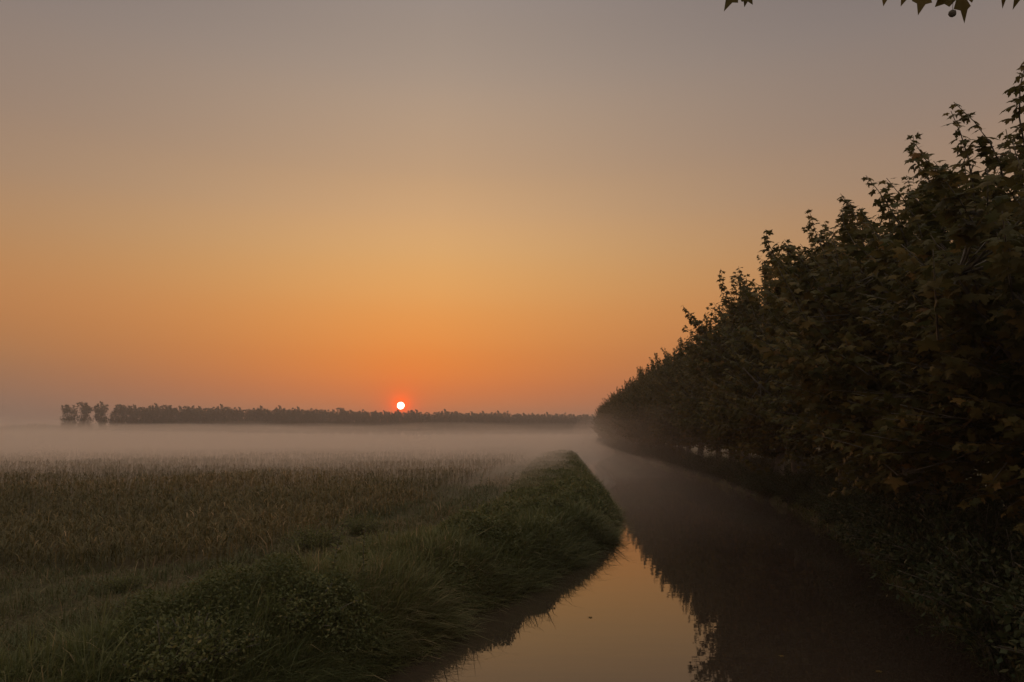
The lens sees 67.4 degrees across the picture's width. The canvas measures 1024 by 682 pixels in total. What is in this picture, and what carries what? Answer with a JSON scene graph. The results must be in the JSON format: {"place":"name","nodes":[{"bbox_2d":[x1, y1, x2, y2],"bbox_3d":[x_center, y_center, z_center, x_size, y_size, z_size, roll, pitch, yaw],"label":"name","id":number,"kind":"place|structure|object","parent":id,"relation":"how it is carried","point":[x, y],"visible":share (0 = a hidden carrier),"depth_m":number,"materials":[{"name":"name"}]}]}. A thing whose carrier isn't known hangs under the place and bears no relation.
{"place":"outdoors","nodes":[
{"label":"outdoors","id":0,"kind":"place"},
{"bbox_2d":[0,436,1022,681],"bbox_3d":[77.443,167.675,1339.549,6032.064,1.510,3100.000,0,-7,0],"label":"ground","id":1,"kind":"structure","parent":0,"point":[550,442],"depth_m":27.37,"materials":[{"name":"green plant"}]},
{"bbox_2d":[60,405,79,439],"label":"poplar","id":2,"kind":"object","parent":1,"relation":"on","point":[65,416],"visible":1,"depth_m":349.06,"materials":[{"name":"plant"}]},
{"bbox_2d":[75,402,94,439],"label":"poplar","id":3,"kind":"object","parent":1,"relation":"on","point":[85,408],"visible":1,"depth_m":353.08,"materials":[{"name":"plant"}]},
{"bbox_2d":[93,401,110,439],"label":"poplar","id":4,"kind":"object","parent":1,"relation":"on","point":[101,410],"visible":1,"depth_m":356.88,"materials":[{"name":"plant"}]},
{"bbox_2d":[108,404,124,439],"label":"poplar","id":5,"kind":"object","parent":1,"relation":"on","point":[114,421],"visible":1,"depth_m":361.62,"materials":[{"name":"plant"}]},
{"bbox_2d":[96,571,150,593],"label":"leafy weed","id":6,"kind":"object","parent":1,"relation":"on","point":[114,583],"visible":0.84,"depth_m":9.10,"materials":[{"name":"green plant"}]},
{"bbox_2d":[121,405,139,439],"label":"poplar","id":7,"kind":"object","parent":1,"relation":"on","point":[129,412],"visible":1,"depth_m":365.44,"materials":[{"name":"plant"}]},
{"bbox_2d":[104,584,169,614],"bbox_3d":[-3.678,2.568,7.537,0.622,0.394,0.655,7,-10,-43],"label":"leafy weed","id":8,"kind":"object","parent":1,"relation":"on","point":[126,599],"visible":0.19,"depth_m":7.49,"materials":[{"name":"green plant"}]},
{"bbox_2d":[136,407,151,439],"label":"poplar","id":9,"kind":"object","parent":1,"relation":"on","point":[146,414],"visible":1,"depth_m":368.12,"materials":[{"name":"plant"}]},
{"bbox_2d":[148,403,164,439],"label":"poplar","id":10,"kind":"object","parent":1,"relation":"on","point":[155,412],"visible":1,"depth_m":371.71,"materials":[{"name":"plant"}]},
{"bbox_2d":[159,405,173,439],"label":"poplar","id":11,"kind":"object","parent":1,"relation":"on","point":[166,418],"visible":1,"depth_m":374.73,"materials":[{"name":"plant"}]},
{"bbox_2d":[88,609,245,681],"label":"nettle clump","id":12,"kind":"object","parent":1,"relation":"on","point":[185,659],"visible":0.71,"depth_m":5.65,"materials":[{"name":"green plant"}]},
{"bbox_2d":[170,408,184,439],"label":"poplar","id":13,"kind":"object","parent":1,"relation":"on","point":[176,424],"visible":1,"depth_m":377.66,"materials":[{"name":"plant"}]},
{"bbox_2d":[182,406,195,439],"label":"poplar","id":14,"kind":"object","parent":1,"relation":"on","point":[189,413],"visible":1,"depth_m":381.04,"materials":[{"name":"plant"}]},
{"bbox_2d":[194,405,206,438],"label":"poplar","id":15,"kind":"object","parent":1,"relation":"on","point":[199,414],"visible":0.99,"depth_m":383.94,"materials":[{"name":"plant"}]},
{"bbox_2d":[134,592,269,668],"bbox_3d":[-2.569,2.386,6.201,1.078,0.683,1.136,-5,-9,35],"label":"nettle clump","id":16,"kind":"object","parent":1,"relation":"on","point":[185,623],"visible":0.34,"depth_m":6.16,"materials":[{"name":"green plant"}]},
{"bbox_2d":[202,407,217,438],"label":"poplar","id":17,"kind":"object","parent":1,"relation":"on","point":[209,415],"visible":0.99,"depth_m":387.05,"materials":[{"name":"plant"}]},
{"bbox_2d":[214,409,226,438],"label":"poplar","id":18,"kind":"object","parent":1,"relation":"on","point":[221,420],"visible":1,"depth_m":390.15,"materials":[{"name":"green plant"}]},
{"bbox_2d":[223,406,236,438],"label":"poplar","id":19,"kind":"object","parent":1,"relation":"on","point":[230,413],"visible":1,"depth_m":393.42,"materials":[{"name":"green plant"}]},
{"bbox_2d":[233,407,246,438],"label":"poplar","id":20,"kind":"object","parent":1,"relation":"on","point":[239,414],"visible":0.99,"depth_m":395.89,"materials":[{"name":"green plant"}]},
{"bbox_2d":[244,408,256,438],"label":"poplar","id":21,"kind":"object","parent":1,"relation":"on","point":[248,424],"visible":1,"depth_m":398.56,"materials":[{"name":"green plant"}]},
{"bbox_2d":[254,408,268,437],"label":"poplar","id":22,"kind":"object","parent":1,"relation":"on","point":[260,420],"visible":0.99,"depth_m":402.19,"materials":[{"name":"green plant"}]},
{"bbox_2d":[263,409,276,438],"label":"poplar","id":23,"kind":"object","parent":1,"relation":"on","point":[271,417],"visible":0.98,"depth_m":405.56,"materials":[{"name":"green plant"}]},
{"bbox_2d":[0,443,541,572],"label":"crop","id":24,"kind":"object","parent":1,"relation":"on","point":[69,531],"visible":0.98,"depth_m":22.05,"materials":[{"name":"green plant"}]},
{"bbox_2d":[272,405,285,438],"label":"poplar","id":25,"kind":"object","parent":1,"relation":"on","point":[280,415],"visible":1,"depth_m":408.69,"materials":[{"name":"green plant"}]},
{"bbox_2d":[0,457,578,678],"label":"short grass","id":26,"kind":"structure","parent":1,"relation":"on","point":[14,643],"depth_m":10.07,"materials":[{"name":"green plant"}]},
{"bbox_2d":[284,408,296,438],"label":"poplar","id":27,"kind":"object","parent":1,"relation":"on","point":[290,421],"visible":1,"depth_m":411.69,"materials":[{"name":"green plant"}]},
{"bbox_2d":[292,409,306,438],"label":"poplar","id":28,"kind":"object","parent":1,"relation":"on","point":[301,419],"visible":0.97,"depth_m":414.38,"materials":[{"name":"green plant"}]},
{"bbox_2d":[244,567,364,643],"bbox_3d":[-1.984,2.550,7.316,1.281,0.745,1.328,-4,-8,27],"label":"nettle clump","id":29,"kind":"object","parent":1,"relation":"on","point":[306,618],"visible":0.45,"depth_m":7.08,"materials":[{"name":"green plant"}]},
{"bbox_2d":[302,410,312,438],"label":"poplar","id":30,"kind":"object","parent":1,"relation":"on","point":[306,422],"visible":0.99,"depth_m":417.98,"materials":[{"name":"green plant"}]},
{"bbox_2d":[278,518,347,549],"bbox_3d":[-3.325,3.299,12.902,1.136,0.637,1.096,-5,-9,37],"label":"leafy weed","id":31,"kind":"object","parent":1,"relation":"on","point":[308,539],"visible":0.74,"depth_m":12.80,"materials":[{"name":"green plant"}]},
{"bbox_2d":[311,409,322,438],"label":"poplar","id":32,"kind":"object","parent":1,"relation":"on","point":[317,415],"visible":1,"depth_m":420.71,"materials":[{"name":"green plant"}]},
{"bbox_2d":[0,449,640,681],"bbox_3d":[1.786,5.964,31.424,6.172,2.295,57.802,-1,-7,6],"label":"bank grass","id":33,"kind":"structure","parent":1,"relation":"on","point":[412,603],"depth_m":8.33,"materials":[{"name":"green plant"}]},
{"bbox_2d":[320,410,331,438],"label":"poplar","id":34,"kind":"object","parent":1,"relation":"on","point":[325,424],"visible":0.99,"depth_m":423.48,"materials":[{"name":"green plant"}]},
{"bbox_2d":[327,411,341,438],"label":"poplar","id":35,"kind":"object","parent":1,"relation":"on","point":[334,425],"visible":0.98,"depth_m":426.75,"materials":[{"name":"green plant"}]},
{"bbox_2d":[335,407,348,438],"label":"poplar","id":36,"kind":"object","parent":1,"relation":"on","point":[342,421],"visible":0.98,"depth_m":429.65,"materials":[{"name":"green plant"}]},
{"bbox_2d":[345,410,357,438],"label":"poplar","id":37,"kind":"object","parent":1,"relation":"on","point":[350,416],"visible":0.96,"depth_m":433.39,"materials":[{"name":"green plant"}]},
{"bbox_2d":[354,409,366,438],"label":"poplar","id":38,"kind":"object","parent":1,"relation":"on","point":[359,413],"visible":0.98,"depth_m":436.22,"materials":[{"name":"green plant"}]},
{"bbox_2d":[337,511,385,534],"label":"leafy weed","id":39,"kind":"object","parent":1,"relation":"on","point":[358,525],"visible":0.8,"depth_m":14.58,"materials":[{"name":"green plant"}]},
{"bbox_2d":[363,412,375,438],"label":"poplar","id":40,"kind":"object","parent":1,"relation":"on","point":[369,424],"visible":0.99,"depth_m":439.03,"materials":[{"name":"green plant"}]},
{"bbox_2d":[370,412,382,438],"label":"poplar","id":41,"kind":"object","parent":1,"relation":"on","point":[377,422],"visible":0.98,"depth_m":442.56,"materials":[{"name":"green plant"}]},
{"bbox_2d":[379,410,389,438],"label":"poplar","id":42,"kind":"object","parent":1,"relation":"on","point":[386,423],"visible":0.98,"depth_m":446.10,"materials":[{"name":"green plant"}]},
{"bbox_2d":[388,411,398,438],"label":"poplar","id":43,"kind":"object","parent":1,"relation":"on","point":[393,425],"visible":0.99,"depth_m":449.10,"materials":[{"name":"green plant"}]},
{"bbox_2d":[395,412,407,434],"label":"poplar","id":44,"kind":"object","parent":1,"relation":"on","point":[401,422],"visible":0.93,"depth_m":452.46,"materials":[{"name":"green plant"}]},
{"bbox_2d":[404,412,414,438],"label":"poplar","id":45,"kind":"object","parent":1,"relation":"on","point":[409,423],"visible":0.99,"depth_m":455.59,"materials":[{"name":"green plant"}]},
{"bbox_2d":[411,409,423,438],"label":"poplar","id":46,"kind":"object","parent":1,"relation":"on","point":[418,424],"visible":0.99,"depth_m":458.67,"materials":[{"name":"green plant"}]},
{"bbox_2d":[420,412,429,437],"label":"poplar","id":47,"kind":"object","parent":1,"relation":"on","point":[423,427],"visible":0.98,"depth_m":461.84,"materials":[{"name":"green plant"}]},
{"bbox_2d":[426,414,436,438],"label":"poplar","id":48,"kind":"object","parent":1,"relation":"on","point":[432,423],"visible":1,"depth_m":463.89,"materials":[{"name":"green plant"}]},
{"bbox_2d":[432,412,444,438],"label":"poplar","id":49,"kind":"object","parent":1,"relation":"on","point":[438,418],"visible":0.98,"depth_m":467.91,"materials":[{"name":"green plant"}]},
{"bbox_2d":[440,409,450,438],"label":"poplar","id":50,"kind":"object","parent":1,"relation":"on","point":[446,415],"visible":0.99,"depth_m":470.96,"materials":[{"name":"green plant"}]},
{"bbox_2d":[448,411,458,438],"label":"poplar","id":51,"kind":"object","parent":1,"relation":"on","point":[454,416],"visible":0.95,"depth_m":473.15,"materials":[{"name":"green plant"}]},
{"bbox_2d":[454,412,464,434],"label":"poplar","id":52,"kind":"object","parent":1,"relation":"on","point":[459,420],"visible":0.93,"depth_m":476.63,"materials":[{"name":"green plant"}]},
{"bbox_2d":[461,413,470,438],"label":"poplar","id":53,"kind":"object","parent":1,"relation":"on","point":[466,418],"visible":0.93,"depth_m":480.12,"materials":[{"name":"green plant"}]},
{"bbox_2d":[467,411,478,438],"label":"poplar","id":54,"kind":"object","parent":1,"relation":"on","point":[473,424],"visible":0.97,"depth_m":482.87,"materials":[{"name":"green plant"}]},
{"bbox_2d":[475,413,484,434],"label":"poplar","id":55,"kind":"object","parent":1,"relation":"on","point":[479,427],"visible":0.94,"depth_m":485.63,"materials":[{"name":"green plant"}]},
{"bbox_2d":[480,413,491,438],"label":"poplar","id":56,"kind":"object","parent":1,"relation":"on","point":[487,425],"visible":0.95,"depth_m":488.45,"materials":[{"name":"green plant"}]},
{"bbox_2d":[493,410,503,438],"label":"poplar","id":57,"kind":"object","parent":1,"relation":"on","point":[499,425],"visible":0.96,"depth_m":495.13,"materials":[{"name":"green plant"}]},
{"bbox_2d":[500,411,510,438],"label":"poplar","id":58,"kind":"object","parent":1,"relation":"on","point":[506,419],"visible":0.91,"depth_m":498.37,"materials":[{"name":"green plant"}]},
{"bbox_2d":[507,415,516,438],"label":"poplar","id":59,"kind":"object","parent":1,"relation":"on","point":[512,424],"visible":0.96,"depth_m":501.11,"materials":[{"name":"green plant"}]},
{"bbox_2d":[514,414,522,438],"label":"poplar","id":60,"kind":"object","parent":1,"relation":"on","point":[517,418],"visible":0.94,"depth_m":503.81,"materials":[{"name":"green plant"}]},
{"bbox_2d":[519,413,529,438],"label":"poplar","id":61,"kind":"object","parent":1,"relation":"on","point":[526,419],"visible":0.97,"depth_m":506.76,"materials":[{"name":"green plant"}]},
{"bbox_2d":[526,413,534,434],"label":"poplar","id":62,"kind":"object","parent":1,"relation":"on","point":[531,421],"visible":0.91,"depth_m":510.20,"materials":[{"name":"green plant"}]},
{"bbox_2d":[530,415,541,435],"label":"poplar","id":63,"kind":"object","parent":1,"relation":"on","point":[536,430],"visible":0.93,"depth_m":513.36,"materials":[{"name":"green plant"}]},
{"bbox_2d":[536,414,546,437],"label":"poplar","id":64,"kind":"object","parent":1,"relation":"on","point":[542,418],"visible":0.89,"depth_m":516.36,"materials":[{"name":"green plant"}]},
{"bbox_2d":[543,412,552,437],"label":"poplar","id":65,"kind":"object","parent":1,"relation":"on","point":[547,417],"visible":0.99,"depth_m":519.29,"materials":[{"name":"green plant"}]},
{"bbox_2d":[554,414,564,437],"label":"poplar","id":66,"kind":"object","parent":1,"relation":"on","point":[560,425],"visible":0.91,"depth_m":525.37,"materials":[{"name":"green plant"}]},
{"bbox_2d":[572,415,581,437],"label":"poplar","id":67,"kind":"object","parent":1,"relation":"on","point":[576,424],"visible":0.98,"depth_m":535.50,"materials":[{"name":"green plant"}]},
{"bbox_2d":[577,415,588,437],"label":"poplar","id":68,"kind":"object","parent":1,"relation":"on","point":[583,428],"visible":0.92,"depth_m":538.67,"materials":[{"name":"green plant"}]},
{"bbox_2d":[594,392,617,440],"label":"plane tree","id":69,"kind":"object","parent":1,"relation":"on","point":[601,426],"visible":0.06,"depth_m":107.76,"materials":[{"name":"green plant"}]},
{"bbox_2d":[602,388,624,440],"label":"plane tree","id":70,"kind":"object","parent":1,"relation":"on","point":[608,409],"visible":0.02,"depth_m":103.26,"materials":[{"name":"green plant"}]},
{"bbox_2d":[602,400,627,442],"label":"plane tree","id":71,"kind":"object","parent":1,"relation":"on","point":[611,430],"visible":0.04,"depth_m":99.62,"materials":[{"name":"green plant"}]},
{"bbox_2d":[608,396,628,439],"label":"plane tree","id":72,"kind":"object","parent":1,"relation":"on","point":[618,428],"visible":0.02,"depth_m":86.20,"materials":[{"name":"green plant"}]},
{"bbox_2d":[611,378,638,446],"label":"plane tree","id":73,"kind":"object","parent":1,"relation":"on","point":[623,391],"visible":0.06,"depth_m":81.17,"materials":[{"name":"green plant"}]},
{"bbox_2d":[612,384,647,444],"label":"plane tree","id":74,"kind":"object","parent":1,"relation":"on","point":[627,421],"visible":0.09,"depth_m":68.55,"materials":[{"name":"green plant"}]},
{"bbox_2d":[621,393,642,449],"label":"plane tree","id":75,"kind":"object","parent":1,"relation":"on","point":[632,440],"visible":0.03,"depth_m":77.49,"materials":[{"name":"green plant"}]},
{"bbox_2d":[621,368,643,441],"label":"plane tree","id":76,"kind":"object","parent":1,"relation":"on","point":[631,386],"visible":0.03,"depth_m":72.92,"materials":[{"name":"green plant"}]},
{"bbox_2d":[629,357,659,446],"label":"plane tree","id":77,"kind":"object","parent":1,"relation":"on","point":[638,424],"visible":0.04,"depth_m":65.45,"materials":[{"name":"green plant"}]},
{"bbox_2d":[624,361,665,451],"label":"plane tree","id":78,"kind":"object","parent":1,"relation":"on","point":[635,403],"visible":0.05,"depth_m":60.39,"materials":[{"name":"green plant"}]},
{"bbox_2d":[640,347,685,454],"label":"plane tree","id":79,"kind":"object","parent":1,"relation":"on","point":[649,374],"visible":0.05,"depth_m":56.17,"materials":[{"name":"green plant"}]},
{"bbox_2d":[639,337,698,454],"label":"plane tree","id":80,"kind":"object","parent":1,"relation":"on","point":[650,399],"visible":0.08,"depth_m":51.84,"materials":[{"name":"green plant"}]},
{"bbox_2d":[644,341,721,458],"bbox_3d":[11.528,3.870,47.703,5.682,8.386,7.926,6,-9,-41],"label":"plane tree","id":81,"kind":"object","parent":1,"relation":"on","point":[671,431],"visible":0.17,"depth_m":47.41,"materials":[{"name":"green plant"}]},
{"bbox_2d":[680,447,727,477],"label":"bush","id":82,"kind":"object","parent":1,"relation":"on","point":[694,463],"visible":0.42,"depth_m":40.32,"materials":[{"name":"green plant"}]},
{"bbox_2d":[667,329,741,462],"bbox_3d":[11.535,3.248,43.146,5.223,8.454,6.939,0,-7,0],"label":"plane tree","id":83,"kind":"object","parent":1,"relation":"on","point":[683,366],"visible":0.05,"depth_m":43.98,"materials":[{"name":"green plant"}]},
{"bbox_2d":[659,351,751,463],"bbox_3d":[11.393,3.356,38.907,7.323,7.122,5.436,0,-7,-4],"label":"plane tree","id":84,"kind":"object","parent":1,"relation":"on","point":[676,398],"visible":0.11,"depth_m":39.20,"materials":[{"name":"green plant"}]},
{"bbox_2d":[672,298,775,460],"bbox_3d":[10.759,2.225,34.592,5.908,8.453,7.435,4,-8,-32],"label":"plane tree","id":85,"kind":"object","parent":1,"relation":"on","point":[701,423],"visible":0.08,"depth_m":35.14,"materials":[{"name":"green plant"}]},
{"bbox_2d":[678,266,822,482],"bbox_3d":[9.536,1.233,26.111,9.594,8.293,7.222,5,-9,-37],"label":"plane tree","id":86,"kind":"object","parent":1,"relation":"on","point":[718,366],"visible":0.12,"depth_m":25.21,"materials":[{"name":"green plant"}]},
{"bbox_2d":[692,286,814,476],"bbox_3d":[10.354,1.640,30.415,5.592,8.670,7.800,4,-8,-31],"label":"plane tree","id":87,"kind":"object","parent":1,"relation":"on","point":[725,420],"visible":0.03,"depth_m":30.36,"materials":[{"name":"green plant"}]},
{"bbox_2d":[702,228,852,493],"bbox_3d":[8.891,0.845,21.732,6.974,7.946,5.177,-2,-7,17],"label":"plane tree","id":88,"kind":"object","parent":1,"relation":"on","point":[756,392],"visible":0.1,"depth_m":21.78,"materials":[{"name":"green plant"}]},
{"bbox_2d":[785,473,873,522],"bbox_3d":[8.351,4.011,19.660,2.527,1.246,2.187,-2,-7,16],"label":"bush","id":89,"kind":"object","parent":1,"relation":"on","point":[806,495],"visible":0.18,"depth_m":19.48,"materials":[{"name":"green plant"}]},
{"bbox_2d":[660,459,1023,681],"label":"bank grass","id":90,"kind":"structure","parent":1,"relation":"on","point":[797,505],"depth_m":11.56,"materials":[{"name":"green plant"}]},
{"bbox_2d":[810,477,893,515],"bbox_3d":[7.854,3.648,17.307,2.061,1.214,2.466,1,-7,-10],"label":"bush","id":91,"kind":"object","parent":1,"relation":"on","point":[839,493],"visible":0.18,"depth_m":17.36,"materials":[{"name":"green plant"}]},
{"bbox_2d":[758,220,965,479],"bbox_3d":[8.160,0.562,16.845,5.972,7.279,7.516,-5,-8,33],"label":"plane tree","id":92,"kind":"object","parent":1,"relation":"on","point":[828,452],"visible":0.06,"depth_m":17.53,"materials":[{"name":"green plant"}]},
{"bbox_2d":[806,484,937,544],"bbox_3d":[7.210,3.293,15.115,2.951,1.450,2.161,1,-7,-9],"label":"bush","id":93,"kind":"object","parent":1,"relation":"on","point":[834,511],"visible":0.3,"depth_m":14.97,"materials":[{"name":"green plant"}]},
{"bbox_2d":[724,0,1019,22],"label":"plane tree","id":94,"kind":"object","parent":1,"relation":"on","point":[962,6],"visible":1,"depth_m":3.99,"materials":[{"name":"green plant"}]},
{"bbox_2d":[737,168,1023,537],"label":"plane tree","id":95,"kind":"object","parent":1,"relation":"on","point":[826,372],"visible":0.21,"depth_m":11.63,"materials":[{"name":"green plant"}]},
{"bbox_2d":[820,493,981,560],"bbox_3d":[6.684,3.155,13.102,2.542,1.253,2.200,-1,-7,11],"label":"bush","id":96,"kind":"object","parent":1,"relation":"on","point":[882,506],"visible":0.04,"depth_m":13.10,"materials":[{"name":"green plant"}]},
{"bbox_2d":[812,62,1023,535],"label":"plane tree","id":97,"kind":"object","parent":1,"relation":"on","point":[960,311],"visible":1,"depth_m":8.06,"materials":[{"name":"green plant"}]},
{"bbox_2d":[827,473,1023,584],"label":"bush","id":98,"kind":"object","parent":1,"relation":"on","point":[909,520],"visible":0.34,"depth_m":11.08,"materials":[{"name":"green plant"}]},
{"bbox_2d":[845,484,1023,619],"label":"bush","id":99,"kind":"object","parent":1,"relation":"on","point":[915,552],"visible":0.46,"depth_m":9.27,"materials":[{"name":"green plant"}]},
{"bbox_2d":[868,510,1023,680],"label":"bush","id":100,"kind":"object","parent":1,"relation":"on","point":[984,625],"visible":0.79,"depth_m":7.52,"materials":[{"name":"green plant"}]},
{"bbox_2d":[931,469,1023,538],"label":"bush","id":101,"kind":"object","parent":1,"relation":"on","point":[1006,503],"visible":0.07,"depth_m":12.73,"materials":[{"name":"green plant"}]},
{"bbox_2d":[960,530,1023,627],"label":"bush","id":102,"kind":"object","parent":1,"relation":"on","point":[1008,594],"visible":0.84,"depth_m":6.37,"materials":[{"name":"green plant"}]},
{"bbox_2d":[964,574,1023,677],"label":"bush","id":103,"kind":"object","parent":1,"relation":"on","point":[1017,633],"visible":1,"depth_m":4.92,"materials":[{"name":"green plant"}]},
{"bbox_2d":[0,0,1023,436],"label":"sky","id":104,"kind":"structure","parent":0,"point":[430,206],"materials":[{"name":"orange"}]},
{"bbox_2d":[366,437,1014,681],"bbox_3d":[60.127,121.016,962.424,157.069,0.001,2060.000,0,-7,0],"label":"water","id":105,"kind":"structure","parent":0,"point":[705,581],"depth_m":10.01,"materials":[{"name":"brown liquid"}]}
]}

